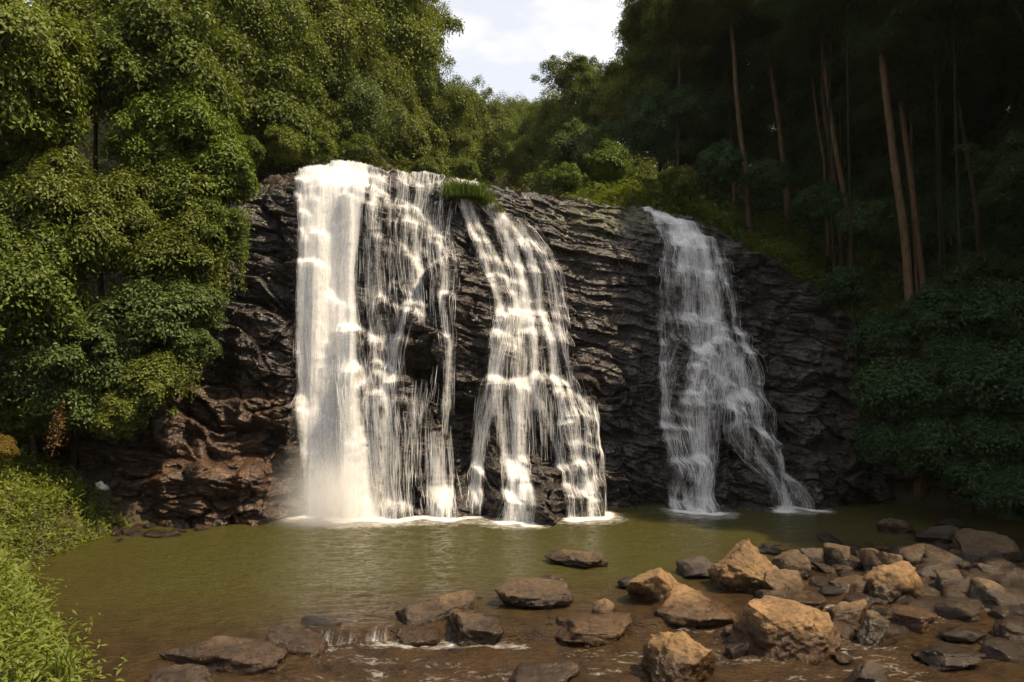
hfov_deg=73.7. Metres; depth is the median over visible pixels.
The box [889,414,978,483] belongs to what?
bush
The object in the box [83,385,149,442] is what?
bush
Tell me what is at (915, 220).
tall tree
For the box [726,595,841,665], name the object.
boulder
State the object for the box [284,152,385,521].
waterfall
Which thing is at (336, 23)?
tree
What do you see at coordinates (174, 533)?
stone
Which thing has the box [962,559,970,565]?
stone
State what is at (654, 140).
tree
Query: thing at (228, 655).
boulder
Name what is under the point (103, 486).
litter
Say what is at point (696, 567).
boulder
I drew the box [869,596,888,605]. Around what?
stone
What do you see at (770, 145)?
tree
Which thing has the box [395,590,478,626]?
boulder
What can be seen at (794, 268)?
shoulder grass
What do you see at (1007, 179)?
tree
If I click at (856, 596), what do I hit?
stone
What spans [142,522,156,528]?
stone
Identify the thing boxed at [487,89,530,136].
tree
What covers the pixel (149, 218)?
tree
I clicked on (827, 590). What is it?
stone
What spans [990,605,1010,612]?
stone
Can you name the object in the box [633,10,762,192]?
tree
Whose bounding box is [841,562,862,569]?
stone
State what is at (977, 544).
boulder
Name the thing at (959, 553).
stone
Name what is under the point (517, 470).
waterfall
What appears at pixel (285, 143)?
bush
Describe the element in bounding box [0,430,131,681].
herbs
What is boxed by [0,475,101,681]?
tall herbs
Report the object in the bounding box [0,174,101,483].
tree
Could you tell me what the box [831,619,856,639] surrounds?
stone
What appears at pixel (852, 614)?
boulder
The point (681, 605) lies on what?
boulder
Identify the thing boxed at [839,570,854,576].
stone
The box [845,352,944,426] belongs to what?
bush
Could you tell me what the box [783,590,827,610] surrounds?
boulder
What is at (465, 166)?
bush
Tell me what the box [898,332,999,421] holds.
bush
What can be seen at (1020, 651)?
stone
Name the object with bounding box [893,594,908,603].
stone
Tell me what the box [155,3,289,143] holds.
tree
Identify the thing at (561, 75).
tree
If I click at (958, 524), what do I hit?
boulder
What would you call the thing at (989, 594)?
boulder
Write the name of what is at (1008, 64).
tree
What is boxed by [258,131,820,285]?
valley undergrowth
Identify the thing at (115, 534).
stone
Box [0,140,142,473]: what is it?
tree
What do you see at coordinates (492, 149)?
tree
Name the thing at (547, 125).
tree
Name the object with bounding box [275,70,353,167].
tree
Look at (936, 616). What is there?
stone
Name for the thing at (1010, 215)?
bush
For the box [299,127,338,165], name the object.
bush
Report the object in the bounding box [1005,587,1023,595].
stone
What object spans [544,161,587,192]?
bush
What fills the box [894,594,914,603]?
stone
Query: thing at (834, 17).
tree
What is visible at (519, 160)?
tree
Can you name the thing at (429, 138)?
tree
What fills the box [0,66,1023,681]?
ground
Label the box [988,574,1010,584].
stone
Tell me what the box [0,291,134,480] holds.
tree
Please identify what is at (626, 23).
tall tree
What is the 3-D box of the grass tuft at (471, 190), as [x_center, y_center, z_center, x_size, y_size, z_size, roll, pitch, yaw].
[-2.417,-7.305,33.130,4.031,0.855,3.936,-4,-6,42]
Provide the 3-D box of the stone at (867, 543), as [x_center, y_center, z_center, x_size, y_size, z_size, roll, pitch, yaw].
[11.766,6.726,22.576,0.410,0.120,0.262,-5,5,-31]
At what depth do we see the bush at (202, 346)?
25.48 m
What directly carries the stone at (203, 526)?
in the water
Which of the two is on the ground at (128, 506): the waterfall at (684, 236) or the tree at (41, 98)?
the tree at (41, 98)
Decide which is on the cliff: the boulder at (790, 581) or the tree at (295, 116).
the tree at (295, 116)
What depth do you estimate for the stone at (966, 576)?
18.05 m
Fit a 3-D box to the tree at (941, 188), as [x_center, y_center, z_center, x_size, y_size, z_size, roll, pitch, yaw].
[22.260,-10.033,33.674,8.964,23.453,9.430,1,-5,-17]
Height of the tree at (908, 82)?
15.624 m
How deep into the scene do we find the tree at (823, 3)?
32.35 m
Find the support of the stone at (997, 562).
in the water
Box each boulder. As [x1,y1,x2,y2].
[149,663,214,681]
[159,635,287,675]
[266,625,328,658]
[278,497,306,516]
[301,615,340,627]
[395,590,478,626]
[395,627,439,646]
[447,611,504,645]
[448,608,475,618]
[495,577,572,609]
[507,660,579,681]
[541,573,568,586]
[544,549,608,568]
[549,612,631,646]
[570,482,577,488]
[592,598,615,613]
[617,576,635,587]
[627,568,676,602]
[641,631,716,681]
[650,580,736,628]
[676,556,714,578]
[708,538,778,593]
[721,624,733,636]
[725,642,749,658]
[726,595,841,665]
[762,569,805,592]
[771,549,811,579]
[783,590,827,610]
[800,547,824,566]
[822,599,868,629]
[823,542,851,565]
[828,574,867,594]
[842,661,889,681]
[856,610,898,646]
[859,548,902,570]
[862,561,924,604]
[875,518,915,533]
[882,604,934,633]
[898,543,924,565]
[908,528,953,543]
[911,641,985,671]
[913,562,949,579]
[934,518,966,529]
[936,569,968,591]
[938,625,986,642]
[955,528,1023,561]
[963,562,1001,575]
[968,577,1023,608]
[999,619,1023,634]
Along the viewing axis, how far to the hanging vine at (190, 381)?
25.04 m
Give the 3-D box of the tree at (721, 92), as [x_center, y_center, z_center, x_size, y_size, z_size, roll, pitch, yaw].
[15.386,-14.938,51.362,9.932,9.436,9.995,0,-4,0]
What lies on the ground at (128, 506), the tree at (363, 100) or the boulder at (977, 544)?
the tree at (363, 100)
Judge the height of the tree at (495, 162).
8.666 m
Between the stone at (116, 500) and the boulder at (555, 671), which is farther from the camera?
the stone at (116, 500)
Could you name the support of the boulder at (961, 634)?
in the water
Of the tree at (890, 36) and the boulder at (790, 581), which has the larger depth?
the tree at (890, 36)
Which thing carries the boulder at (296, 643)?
in the water
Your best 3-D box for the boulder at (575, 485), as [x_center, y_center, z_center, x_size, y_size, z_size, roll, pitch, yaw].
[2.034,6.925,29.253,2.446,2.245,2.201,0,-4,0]
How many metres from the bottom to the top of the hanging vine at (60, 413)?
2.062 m
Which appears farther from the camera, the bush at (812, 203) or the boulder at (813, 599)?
the bush at (812, 203)
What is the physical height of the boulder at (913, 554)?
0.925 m
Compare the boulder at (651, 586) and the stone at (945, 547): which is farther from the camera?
the stone at (945, 547)
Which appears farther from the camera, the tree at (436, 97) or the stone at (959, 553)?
the tree at (436, 97)
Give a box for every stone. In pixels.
[105,521,118,527]
[108,526,119,530]
[109,497,121,503]
[110,532,121,535]
[122,527,136,534]
[126,530,142,535]
[133,523,143,528]
[136,507,152,513]
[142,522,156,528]
[143,529,163,537]
[161,522,174,526]
[162,529,180,536]
[194,524,209,530]
[448,648,457,652]
[754,589,792,598]
[758,546,766,553]
[762,543,773,546]
[766,547,781,554]
[809,576,829,587]
[814,563,838,573]
[817,532,841,542]
[818,585,843,595]
[826,540,845,545]
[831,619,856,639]
[832,565,853,571]
[833,651,853,664]
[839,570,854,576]
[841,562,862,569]
[843,592,871,608]
[846,544,861,550]
[851,555,859,561]
[852,550,858,556]
[862,542,873,545]
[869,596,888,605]
[874,544,894,550]
[875,608,886,614]
[886,546,905,553]
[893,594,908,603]
[893,624,909,634]
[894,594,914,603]
[899,597,934,611]
[916,595,983,620]
[920,557,958,569]
[924,544,963,568]
[924,582,940,595]
[924,583,940,593]
[928,525,958,544]
[930,611,938,622]
[932,542,953,551]
[941,585,969,597]
[948,549,975,559]
[959,570,988,578]
[960,571,971,584]
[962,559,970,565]
[963,559,979,563]
[963,615,980,622]
[967,568,989,579]
[981,555,1016,567]
[981,638,1019,663]
[983,637,1023,658]
[986,609,1012,618]
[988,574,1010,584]
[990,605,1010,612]
[992,615,1023,636]
[994,556,1009,560]
[997,630,1023,643]
[999,566,1023,581]
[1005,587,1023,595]
[1007,605,1023,616]
[1010,581,1023,589]
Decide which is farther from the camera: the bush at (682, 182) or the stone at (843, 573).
the bush at (682, 182)
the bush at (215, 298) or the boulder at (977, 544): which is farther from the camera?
the bush at (215, 298)
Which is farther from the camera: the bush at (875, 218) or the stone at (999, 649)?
the bush at (875, 218)
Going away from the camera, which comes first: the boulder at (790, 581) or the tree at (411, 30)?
the boulder at (790, 581)
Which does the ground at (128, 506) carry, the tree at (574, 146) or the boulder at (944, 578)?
the tree at (574, 146)
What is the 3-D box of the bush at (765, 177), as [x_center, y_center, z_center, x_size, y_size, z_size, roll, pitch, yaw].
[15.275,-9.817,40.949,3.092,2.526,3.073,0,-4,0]
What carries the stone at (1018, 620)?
in the water
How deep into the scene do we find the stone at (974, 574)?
18.45 m
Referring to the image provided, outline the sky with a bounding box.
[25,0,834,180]
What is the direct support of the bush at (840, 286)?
on the cliff
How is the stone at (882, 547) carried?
in the water
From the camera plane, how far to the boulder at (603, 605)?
15.23 m
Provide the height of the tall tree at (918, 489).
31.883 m
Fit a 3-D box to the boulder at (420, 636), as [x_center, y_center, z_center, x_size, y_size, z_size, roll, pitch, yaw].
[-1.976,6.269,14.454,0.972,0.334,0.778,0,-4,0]
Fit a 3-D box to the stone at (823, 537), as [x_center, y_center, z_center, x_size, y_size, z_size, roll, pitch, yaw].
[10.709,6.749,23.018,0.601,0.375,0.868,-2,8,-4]
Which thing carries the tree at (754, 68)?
on the ground at (128, 506)
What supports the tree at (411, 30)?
on the ground at (128, 506)
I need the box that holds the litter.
[95,481,109,490]
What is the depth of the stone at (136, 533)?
23.92 m
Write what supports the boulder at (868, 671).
in the water
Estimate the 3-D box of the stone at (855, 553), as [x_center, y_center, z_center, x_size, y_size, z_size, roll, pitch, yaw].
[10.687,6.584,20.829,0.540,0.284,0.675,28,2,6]
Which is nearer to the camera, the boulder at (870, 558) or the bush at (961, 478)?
the boulder at (870, 558)
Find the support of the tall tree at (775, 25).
on the ground at (128, 506)
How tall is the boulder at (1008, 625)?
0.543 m
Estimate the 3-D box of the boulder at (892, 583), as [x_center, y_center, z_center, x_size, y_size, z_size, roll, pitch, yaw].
[9.663,6.341,17.284,1.448,1.350,1.159,0,-4,0]
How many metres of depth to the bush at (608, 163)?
39.42 m
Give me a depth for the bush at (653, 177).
38.66 m
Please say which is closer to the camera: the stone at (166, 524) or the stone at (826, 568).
the stone at (826, 568)
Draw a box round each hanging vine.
[44,398,74,455]
[161,358,204,402]
[191,248,247,300]
[205,205,254,291]
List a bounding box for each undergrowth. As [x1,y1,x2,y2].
[0,109,383,448]
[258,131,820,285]
[651,164,1021,492]
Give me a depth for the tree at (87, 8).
27.94 m
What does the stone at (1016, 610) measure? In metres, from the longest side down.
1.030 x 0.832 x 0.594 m
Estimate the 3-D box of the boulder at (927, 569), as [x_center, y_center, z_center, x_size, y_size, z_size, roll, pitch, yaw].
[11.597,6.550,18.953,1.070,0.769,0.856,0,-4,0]
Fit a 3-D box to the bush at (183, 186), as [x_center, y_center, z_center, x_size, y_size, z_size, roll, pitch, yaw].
[-13.300,-5.956,27.828,4.271,3.309,3.846,0,-4,0]
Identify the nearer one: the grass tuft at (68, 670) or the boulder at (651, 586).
the grass tuft at (68, 670)
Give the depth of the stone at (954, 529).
23.46 m
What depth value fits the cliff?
30.79 m
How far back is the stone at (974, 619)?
15.66 m
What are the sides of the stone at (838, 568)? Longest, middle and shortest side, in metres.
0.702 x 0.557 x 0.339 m
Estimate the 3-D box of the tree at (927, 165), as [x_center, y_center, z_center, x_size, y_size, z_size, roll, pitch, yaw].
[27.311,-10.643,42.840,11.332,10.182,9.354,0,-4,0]
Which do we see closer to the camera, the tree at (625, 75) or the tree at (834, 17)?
the tree at (834, 17)
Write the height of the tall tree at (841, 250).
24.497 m
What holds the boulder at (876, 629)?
in the water
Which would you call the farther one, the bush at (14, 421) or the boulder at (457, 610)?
the bush at (14, 421)
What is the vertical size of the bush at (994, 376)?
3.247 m
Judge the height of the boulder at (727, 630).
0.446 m
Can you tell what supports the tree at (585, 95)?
on the ground at (128, 506)
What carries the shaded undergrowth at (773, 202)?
on the ground at (128, 506)
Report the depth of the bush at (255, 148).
31.47 m
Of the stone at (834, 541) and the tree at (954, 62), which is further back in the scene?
the tree at (954, 62)
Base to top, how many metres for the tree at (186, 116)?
14.684 m
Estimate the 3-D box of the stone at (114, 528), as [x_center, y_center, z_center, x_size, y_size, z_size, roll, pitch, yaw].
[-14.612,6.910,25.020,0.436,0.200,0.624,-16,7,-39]
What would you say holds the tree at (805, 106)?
on the ground at (128, 506)
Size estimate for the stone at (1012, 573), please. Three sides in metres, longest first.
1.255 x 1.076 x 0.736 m
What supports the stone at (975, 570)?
in the water
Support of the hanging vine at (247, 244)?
hanging from the cliff
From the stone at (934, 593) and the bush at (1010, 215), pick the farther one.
the bush at (1010, 215)
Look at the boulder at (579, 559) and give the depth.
19.72 m
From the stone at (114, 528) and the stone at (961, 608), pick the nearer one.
the stone at (961, 608)
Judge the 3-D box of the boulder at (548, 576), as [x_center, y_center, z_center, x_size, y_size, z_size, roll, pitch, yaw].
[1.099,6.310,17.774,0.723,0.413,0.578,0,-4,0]
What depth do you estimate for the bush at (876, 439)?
27.44 m
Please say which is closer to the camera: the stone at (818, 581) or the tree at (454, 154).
the stone at (818, 581)
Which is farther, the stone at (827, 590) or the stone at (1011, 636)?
the stone at (827, 590)
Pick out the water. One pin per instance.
(361, 580)
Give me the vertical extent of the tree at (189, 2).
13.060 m
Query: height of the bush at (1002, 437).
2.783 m
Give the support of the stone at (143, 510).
on the cliff
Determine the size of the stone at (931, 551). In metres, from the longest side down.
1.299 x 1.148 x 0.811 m
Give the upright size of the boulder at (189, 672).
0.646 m
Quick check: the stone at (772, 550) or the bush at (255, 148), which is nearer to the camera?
the stone at (772, 550)
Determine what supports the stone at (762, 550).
in the water
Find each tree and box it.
[0,0,108,467]
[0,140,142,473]
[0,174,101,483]
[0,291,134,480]
[30,0,164,301]
[70,0,250,138]
[91,151,210,449]
[95,69,249,176]
[154,0,266,28]
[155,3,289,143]
[166,0,332,174]
[224,24,333,176]
[266,0,391,108]
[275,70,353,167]
[287,46,409,165]
[333,43,421,170]
[348,0,464,107]
[390,95,452,178]
[399,46,486,151]
[406,0,453,72]
[434,108,482,178]
[446,74,494,154]
[470,92,518,182]
[476,118,519,182]
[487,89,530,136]
[498,136,557,184]
[501,100,552,159]
[516,84,582,166]
[530,50,602,124]
[542,118,632,184]
[566,55,629,146]
[587,35,700,189]
[596,77,721,171]
[611,0,694,171]
[618,0,741,173]
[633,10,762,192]
[646,0,752,235]
[665,74,780,191]
[702,6,789,207]
[721,12,740,210]
[731,93,809,200]
[743,0,857,311]
[747,2,830,265]
[751,0,876,309]
[751,48,865,130]
[760,9,875,208]
[766,19,790,225]
[774,96,901,199]
[789,0,876,503]
[820,28,1007,294]
[820,54,845,269]
[823,150,946,244]
[827,91,951,180]
[833,0,1023,423]
[860,0,1018,513]
[860,6,947,283]
[864,98,999,215]
[870,19,982,281]
[871,0,927,497]
[897,88,931,363]
[901,259,1023,359]
[902,59,1023,191]
[910,97,921,350]
[923,45,1023,126]
[946,121,1023,210]
[987,6,1023,30]
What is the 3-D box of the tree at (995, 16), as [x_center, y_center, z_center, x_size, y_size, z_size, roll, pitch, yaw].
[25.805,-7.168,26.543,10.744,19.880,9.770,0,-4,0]
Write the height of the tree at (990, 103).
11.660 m
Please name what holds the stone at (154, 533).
in the water
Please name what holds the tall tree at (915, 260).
on the ground at (128, 506)
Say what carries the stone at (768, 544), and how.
in the water
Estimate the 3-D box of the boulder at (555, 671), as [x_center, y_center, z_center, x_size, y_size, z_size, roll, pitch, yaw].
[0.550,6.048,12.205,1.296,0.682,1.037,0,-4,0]
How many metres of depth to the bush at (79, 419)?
23.55 m
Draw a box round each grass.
[553,171,956,349]
[721,224,957,419]
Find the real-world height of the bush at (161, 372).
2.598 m
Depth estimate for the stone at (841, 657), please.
13.25 m
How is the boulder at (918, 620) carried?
in the water
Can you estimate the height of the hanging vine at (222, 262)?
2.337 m
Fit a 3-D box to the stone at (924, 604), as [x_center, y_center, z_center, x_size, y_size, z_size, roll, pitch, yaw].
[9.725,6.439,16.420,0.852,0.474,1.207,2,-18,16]
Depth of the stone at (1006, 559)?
20.13 m
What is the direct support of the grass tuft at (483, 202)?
on the cliff
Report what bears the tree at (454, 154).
on the ground at (128, 506)
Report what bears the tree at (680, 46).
on the ground at (128, 506)
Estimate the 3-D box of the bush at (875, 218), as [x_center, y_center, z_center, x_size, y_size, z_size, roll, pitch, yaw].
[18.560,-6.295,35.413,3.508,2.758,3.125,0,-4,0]
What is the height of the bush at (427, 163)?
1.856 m
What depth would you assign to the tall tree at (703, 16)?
43.71 m
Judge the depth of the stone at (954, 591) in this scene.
16.99 m
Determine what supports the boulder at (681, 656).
in the water
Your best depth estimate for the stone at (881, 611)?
16.08 m
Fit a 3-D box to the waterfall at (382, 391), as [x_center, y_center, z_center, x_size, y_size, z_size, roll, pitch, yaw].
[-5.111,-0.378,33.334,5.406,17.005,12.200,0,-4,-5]
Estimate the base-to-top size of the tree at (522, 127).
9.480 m
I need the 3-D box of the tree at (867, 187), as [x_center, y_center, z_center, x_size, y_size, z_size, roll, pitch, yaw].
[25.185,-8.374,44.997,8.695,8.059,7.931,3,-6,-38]
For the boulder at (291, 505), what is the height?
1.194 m
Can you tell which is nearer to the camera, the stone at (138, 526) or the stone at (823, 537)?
the stone at (823, 537)
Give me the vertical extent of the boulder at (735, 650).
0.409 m
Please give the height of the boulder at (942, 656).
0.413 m
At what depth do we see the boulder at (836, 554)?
19.75 m
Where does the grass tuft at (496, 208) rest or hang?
on the cliff
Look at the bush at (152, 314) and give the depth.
24.41 m
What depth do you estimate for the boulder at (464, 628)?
14.19 m
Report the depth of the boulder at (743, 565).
17.16 m
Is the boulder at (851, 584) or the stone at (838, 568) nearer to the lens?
the boulder at (851, 584)
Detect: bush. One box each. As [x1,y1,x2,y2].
[0,119,97,212]
[0,379,96,440]
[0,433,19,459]
[18,290,163,395]
[37,374,132,438]
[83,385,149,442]
[84,267,216,350]
[108,217,228,288]
[111,346,198,416]
[132,149,240,222]
[154,317,222,370]
[159,273,228,335]
[173,196,248,262]
[180,135,261,210]
[237,133,265,166]
[263,122,307,164]
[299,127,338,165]
[336,131,386,167]
[409,155,442,174]
[453,156,481,180]
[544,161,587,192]
[582,138,633,185]
[622,162,660,198]
[659,164,700,199]
[695,138,753,188]
[741,155,796,198]
[787,179,847,226]
[814,262,877,311]
[833,195,908,246]
[842,305,921,362]
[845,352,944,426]
[845,415,905,471]
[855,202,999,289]
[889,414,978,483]
[891,276,976,349]
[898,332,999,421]
[907,157,1023,271]
[918,221,1023,301]
[938,443,1022,505]
[941,276,1023,348]
[946,337,1023,417]
[948,404,1023,469]
[967,464,1023,524]
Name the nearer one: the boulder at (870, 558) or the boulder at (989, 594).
the boulder at (989, 594)
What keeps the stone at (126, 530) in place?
in the water
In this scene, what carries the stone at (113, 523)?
in the water
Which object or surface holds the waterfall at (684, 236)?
on the cliff
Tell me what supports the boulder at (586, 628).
in the water
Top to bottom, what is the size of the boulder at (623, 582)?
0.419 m
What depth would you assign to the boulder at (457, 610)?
15.06 m
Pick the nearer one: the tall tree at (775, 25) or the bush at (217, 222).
the bush at (217, 222)
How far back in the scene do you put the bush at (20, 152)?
25.28 m
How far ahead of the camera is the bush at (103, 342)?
23.75 m
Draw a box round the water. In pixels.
[21,502,1023,681]
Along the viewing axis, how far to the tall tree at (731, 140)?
48.33 m
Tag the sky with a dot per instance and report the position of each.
(505, 42)
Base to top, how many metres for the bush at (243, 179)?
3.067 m
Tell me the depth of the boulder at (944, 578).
17.37 m
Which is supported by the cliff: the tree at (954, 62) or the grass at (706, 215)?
the grass at (706, 215)
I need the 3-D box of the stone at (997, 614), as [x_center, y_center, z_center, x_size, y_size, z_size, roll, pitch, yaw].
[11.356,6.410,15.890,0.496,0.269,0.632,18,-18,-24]
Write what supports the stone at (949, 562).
in the water
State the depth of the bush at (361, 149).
38.37 m
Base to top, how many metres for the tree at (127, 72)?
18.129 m
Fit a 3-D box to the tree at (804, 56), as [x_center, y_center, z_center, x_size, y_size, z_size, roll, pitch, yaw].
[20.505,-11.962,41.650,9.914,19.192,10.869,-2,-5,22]
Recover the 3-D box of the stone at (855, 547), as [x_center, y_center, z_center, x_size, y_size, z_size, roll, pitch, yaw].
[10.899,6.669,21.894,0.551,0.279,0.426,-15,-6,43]
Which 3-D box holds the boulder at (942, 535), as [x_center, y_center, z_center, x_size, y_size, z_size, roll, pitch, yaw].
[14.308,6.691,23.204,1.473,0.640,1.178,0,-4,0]
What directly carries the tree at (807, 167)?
on the ground at (128, 506)
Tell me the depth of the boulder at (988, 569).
19.00 m
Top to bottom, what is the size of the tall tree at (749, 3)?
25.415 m
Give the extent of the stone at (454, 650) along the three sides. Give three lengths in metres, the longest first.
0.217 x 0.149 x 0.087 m
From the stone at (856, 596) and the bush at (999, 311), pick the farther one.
the bush at (999, 311)
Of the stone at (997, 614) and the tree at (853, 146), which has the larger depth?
the tree at (853, 146)
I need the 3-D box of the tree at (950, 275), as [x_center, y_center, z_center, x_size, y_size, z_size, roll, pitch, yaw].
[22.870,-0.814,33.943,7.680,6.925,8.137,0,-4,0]
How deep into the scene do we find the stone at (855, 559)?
20.00 m
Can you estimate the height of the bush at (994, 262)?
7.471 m
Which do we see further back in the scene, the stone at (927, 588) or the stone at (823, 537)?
the stone at (823, 537)
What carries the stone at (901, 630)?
in the water
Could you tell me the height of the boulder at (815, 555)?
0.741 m
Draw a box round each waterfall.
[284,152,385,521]
[342,167,459,518]
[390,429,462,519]
[449,178,607,524]
[642,207,810,512]
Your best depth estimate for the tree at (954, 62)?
29.31 m
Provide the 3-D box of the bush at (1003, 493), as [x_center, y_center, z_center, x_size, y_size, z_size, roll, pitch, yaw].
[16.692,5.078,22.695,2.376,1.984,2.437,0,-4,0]
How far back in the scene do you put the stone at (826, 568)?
18.98 m
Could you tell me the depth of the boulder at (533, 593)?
16.01 m
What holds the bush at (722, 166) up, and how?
on the ground at (128, 506)
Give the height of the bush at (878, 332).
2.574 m
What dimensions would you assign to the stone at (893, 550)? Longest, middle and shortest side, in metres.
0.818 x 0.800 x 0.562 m
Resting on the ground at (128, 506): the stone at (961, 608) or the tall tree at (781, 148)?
the tall tree at (781, 148)
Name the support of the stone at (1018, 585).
in the water
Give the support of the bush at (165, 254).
on the ground at (128, 506)
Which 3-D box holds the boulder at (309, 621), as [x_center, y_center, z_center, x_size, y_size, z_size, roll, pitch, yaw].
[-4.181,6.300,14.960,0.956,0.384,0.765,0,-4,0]
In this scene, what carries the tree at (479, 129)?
on the ground at (128, 506)
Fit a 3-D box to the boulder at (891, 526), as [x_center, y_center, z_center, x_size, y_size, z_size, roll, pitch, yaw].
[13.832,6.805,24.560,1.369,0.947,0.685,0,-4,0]
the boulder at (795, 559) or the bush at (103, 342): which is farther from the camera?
the bush at (103, 342)
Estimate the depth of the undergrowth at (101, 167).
37.78 m
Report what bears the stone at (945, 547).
in the water
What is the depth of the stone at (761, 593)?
16.38 m
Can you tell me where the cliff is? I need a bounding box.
[25,166,1023,528]
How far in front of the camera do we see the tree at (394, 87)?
47.10 m
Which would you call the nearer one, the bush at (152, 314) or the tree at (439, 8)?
the bush at (152, 314)
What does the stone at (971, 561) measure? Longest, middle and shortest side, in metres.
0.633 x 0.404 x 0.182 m
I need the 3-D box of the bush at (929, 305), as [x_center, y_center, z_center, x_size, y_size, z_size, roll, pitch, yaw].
[18.014,-1.186,29.090,3.454,3.306,3.459,0,-4,0]
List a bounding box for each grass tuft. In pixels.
[25,634,84,679]
[429,172,506,201]
[467,188,502,206]
[478,202,506,212]
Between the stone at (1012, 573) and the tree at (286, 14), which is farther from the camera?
the tree at (286, 14)
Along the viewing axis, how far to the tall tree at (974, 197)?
33.76 m

